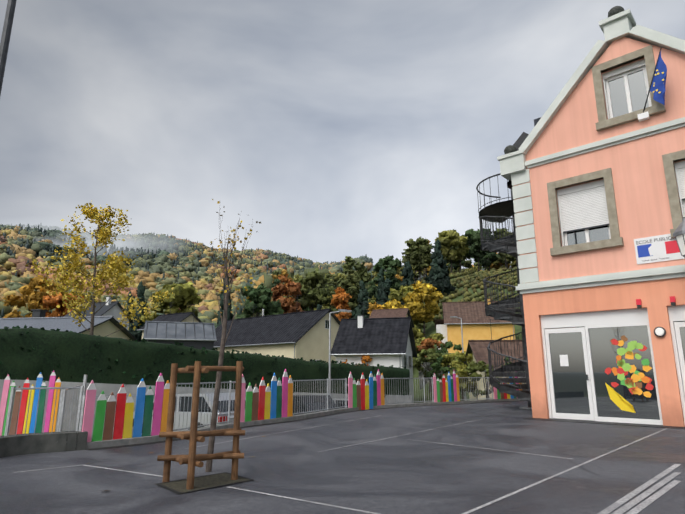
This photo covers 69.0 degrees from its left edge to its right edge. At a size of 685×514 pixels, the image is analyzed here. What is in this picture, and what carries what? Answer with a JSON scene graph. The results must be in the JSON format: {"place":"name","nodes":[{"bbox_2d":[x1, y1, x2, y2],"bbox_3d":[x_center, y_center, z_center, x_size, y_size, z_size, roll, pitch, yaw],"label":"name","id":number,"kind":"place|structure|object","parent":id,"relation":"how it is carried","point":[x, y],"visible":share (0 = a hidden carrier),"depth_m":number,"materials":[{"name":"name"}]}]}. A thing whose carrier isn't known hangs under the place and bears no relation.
{"place":"outdoors","nodes":[
{"label":"outdoors","id":0,"kind":"place"},
{"bbox_2d":[25,200,174,336],"bbox_3d":[-11.857,2.667,26.284,7.167,12.181,6.038,0,-13,2],"label":"yellow tree","id":1,"kind":"object","parent":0,"point":[118,265],"depth_m":26.39,"materials":[{"name":"yellow plant"}]},
{"bbox_2d":[0,222,373,328],"bbox_3d":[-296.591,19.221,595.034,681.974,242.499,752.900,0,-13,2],"label":"forest hill","id":2,"kind":"structure","parent":0,"point":[173,259],"depth_m":589.32,"materials":[{"name":"green plant"}]},
{"bbox_2d":[23,224,163,253],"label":"mist wisps","id":3,"kind":"object","parent":2,"relation":"on","point":[131,241],"visible":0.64,"depth_m":671.16,"materials":[{"name":"white"}]},
{"bbox_2d":[258,395,347,414],"bbox_3d":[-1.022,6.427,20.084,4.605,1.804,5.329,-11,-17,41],"label":"car","id":4,"kind":"object","parent":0,"point":[316,403],"depth_m":17.79,"materials":[{"name":"silver metal"}]},
{"bbox_2d":[0,398,684,513],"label":"schoolyard","id":5,"kind":"structure","parent":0,"point":[489,456],"depth_m":6.37,"materials":[{"name":"asphalt"}]},
{"bbox_2d":[0,0,16,95],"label":"lamp pole","id":6,"kind":"object","parent":5,"relation":"on","point":[7,26],"depth_m":6.99,"materials":[{"name":"grey metal"}]},
{"bbox_2d":[157,361,244,489],"bbox_3d":[-1.575,1.859,5.620,0.947,1.350,0.598,2,-13,-10],"label":"tree stake frame","id":7,"kind":"object","parent":5,"relation":"on","point":[192,459],"visible":0.88,"depth_m":5.62,"materials":[{"name":"brown wood"}]},
{"bbox_2d":[205,199,260,471],"bbox_3d":[-1.496,0.992,6.629,0.820,3.558,0.757,0,-13,2],"label":"young tree","id":8,"kind":"object","parent":5,"relation":"on","point":[211,442],"depth_m":6.61,"materials":[{"name":"brown plant"}]},
{"bbox_2d":[0,369,526,446],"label":"fence","id":9,"kind":"object","parent":5,"relation":"on","point":[276,401],"visible":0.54,"depth_m":9.91,"materials":[{"name":"multicoloured wood"}]},
{"bbox_2d":[248,437,597,474],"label":"court line markings","id":10,"kind":"object","parent":5,"relation":"on","point":[535,438],"visible":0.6,"depth_m":7.51,"materials":[{"name":"grey paint"}]},
{"bbox_2d":[476,173,531,408],"bbox_3d":[6.438,0.939,17.795,2.777,8.680,2.776,-11,-17,40],"label":"spiral stair","id":11,"kind":"object","parent":5,"relation":"on","point":[507,309],"visible":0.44,"depth_m":17.55,"materials":[{"name":"metal"}]},
{"bbox_2d":[497,6,684,428],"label":"school building","id":12,"kind":"structure","parent":5,"relation":"on","point":[592,167],"depth_m":12.89,"materials":[{"name":"pink paint"}]},
{"bbox_2d":[636,236,673,243],"bbox_3d":[7.606,-0.407,12.039,0.891,0.095,0.002,-11,-17,41],"label":"sign text","id":13,"kind":"object","parent":12,"relation":"attached to","point":[654,240],"visible":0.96,"depth_m":12.12,"materials":[{"name":"black paint"}]},
{"bbox_2d":[0,0,684,268],"label":"sky","id":14,"kind":"structure","parent":0,"point":[341,128],"materials":[{"name":"grey"}]},
{"bbox_2d":[260,265,522,402],"bbox_3d":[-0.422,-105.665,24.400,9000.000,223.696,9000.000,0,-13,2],"label":"terrain ground","id":15,"kind":"structure","parent":0,"point":[418,392],"depth_m":85.67,"materials":[{"name":"green plant"}]},
{"bbox_2d":[0,309,139,341],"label":"house","id":16,"kind":"structure","parent":15,"relation":"on","point":[104,326],"depth_m":38.46,"materials":[{"name":"silver stone"}]},
{"bbox_2d":[64,293,133,329],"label":"white house","id":17,"kind":"structure","parent":15,"relation":"on","point":[111,308],"depth_m":75.67,"materials":[{"name":"grey"}]},
{"bbox_2d":[137,311,202,338],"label":"cream house","id":18,"kind":"structure","parent":15,"relation":"on","point":[182,317],"depth_m":68.82,"materials":[{"name":"silver metal"}]},
{"bbox_2d":[143,304,216,349],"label":"house","id":19,"kind":"structure","parent":15,"relation":"on","point":[197,335],"depth_m":43.59,"materials":[{"name":"glass"},{"name":"white painted metal"}]},
{"bbox_2d":[132,392,245,433],"bbox_3d":[-4.878,5.111,15.805,4.370,1.604,1.900,-7,-15,29],"label":"van","id":20,"kind":"object","parent":15,"relation":"on","point":[221,411],"visible":0.12,"depth_m":14.73,"materials":[{"name":"grey paint"}]},
{"bbox_2d":[0,328,409,396],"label":"hedge","id":21,"kind":"object","parent":15,"relation":"on","point":[73,354],"visible":0.67,"depth_m":18.83,"materials":[{"name":"green plant"}]},
{"bbox_2d":[0,325,408,394],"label":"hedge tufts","id":22,"kind":"object","parent":21,"relation":"attached to","point":[143,340],"visible":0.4,"depth_m":20.81,"materials":[{"name":"green plant"}]},
{"bbox_2d":[3,227,522,400],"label":"trees","id":23,"kind":"object","parent":15,"relation":"on","point":[393,286],"visible":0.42,"depth_m":109.25,"materials":[{"name":"green plant"}]},
{"bbox_2d":[214,295,340,362],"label":"cream house","id":24,"kind":"structure","parent":15,"relation":"on","point":[304,335],"depth_m":55.85,"materials":[{"name":"beige paint"}]},
{"bbox_2d":[331,302,416,402],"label":"white house","id":25,"kind":"structure","parent":15,"relation":"on","point":[387,342],"depth_m":48.04,"materials":[{"name":"silver paint"}]},
{"bbox_2d":[369,300,414,327],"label":"grey house","id":26,"kind":"structure","parent":15,"relation":"on","point":[389,313],"depth_m":77.73,"materials":[{"name":"brown tile"}]},
{"bbox_2d":[418,362,449,389],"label":"rock retaining wall","id":27,"kind":"structure","parent":15,"relation":"on","point":[421,375],"depth_m":60.93,"materials":[{"name":"grey stone"}]},
{"bbox_2d":[450,316,466,400],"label":"street lamp","id":28,"kind":"object","parent":15,"relation":"on","point":[462,341],"visible":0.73,"depth_m":46.47,"materials":[{"name":"white metal"}]},
{"bbox_2d":[419,266,519,327],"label":"vineyard rows","id":29,"kind":"object","parent":15,"relation":"on","point":[476,278],"visible":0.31,"depth_m":125.12,"materials":[{"name":"green plant"}]},
{"bbox_2d":[435,294,514,352],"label":"yellow house","id":30,"kind":"structure","parent":15,"relation":"on","point":[476,325],"depth_m":75.66,"materials":[{"name":"yellow paint"}]},
{"bbox_2d":[464,319,525,399],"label":"house","id":31,"kind":"structure","parent":15,"relation":"on","point":[478,349],"depth_m":38.34,"materials":[{"name":"brown tile"}]},
{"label":"parking lot","id":32,"kind":"structure","parent":0,"visible":0},
{"bbox_2d":[0,379,410,440],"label":"parking wall","id":33,"kind":"structure","parent":32,"relation":"on","point":[108,389],"depth_m":17.71,"materials":[{"name":"concrete"}]},
{"bbox_2d":[328,309,351,395],"bbox_3d":[-0.133,5.326,24.219,1.192,5.579,0.243,4,-14,-17],"label":"street lamp","id":34,"kind":"object","parent":32,"relation":"on","point":[329,376],"visible":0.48,"depth_m":24.27,"materials":[{"name":"white metal"}]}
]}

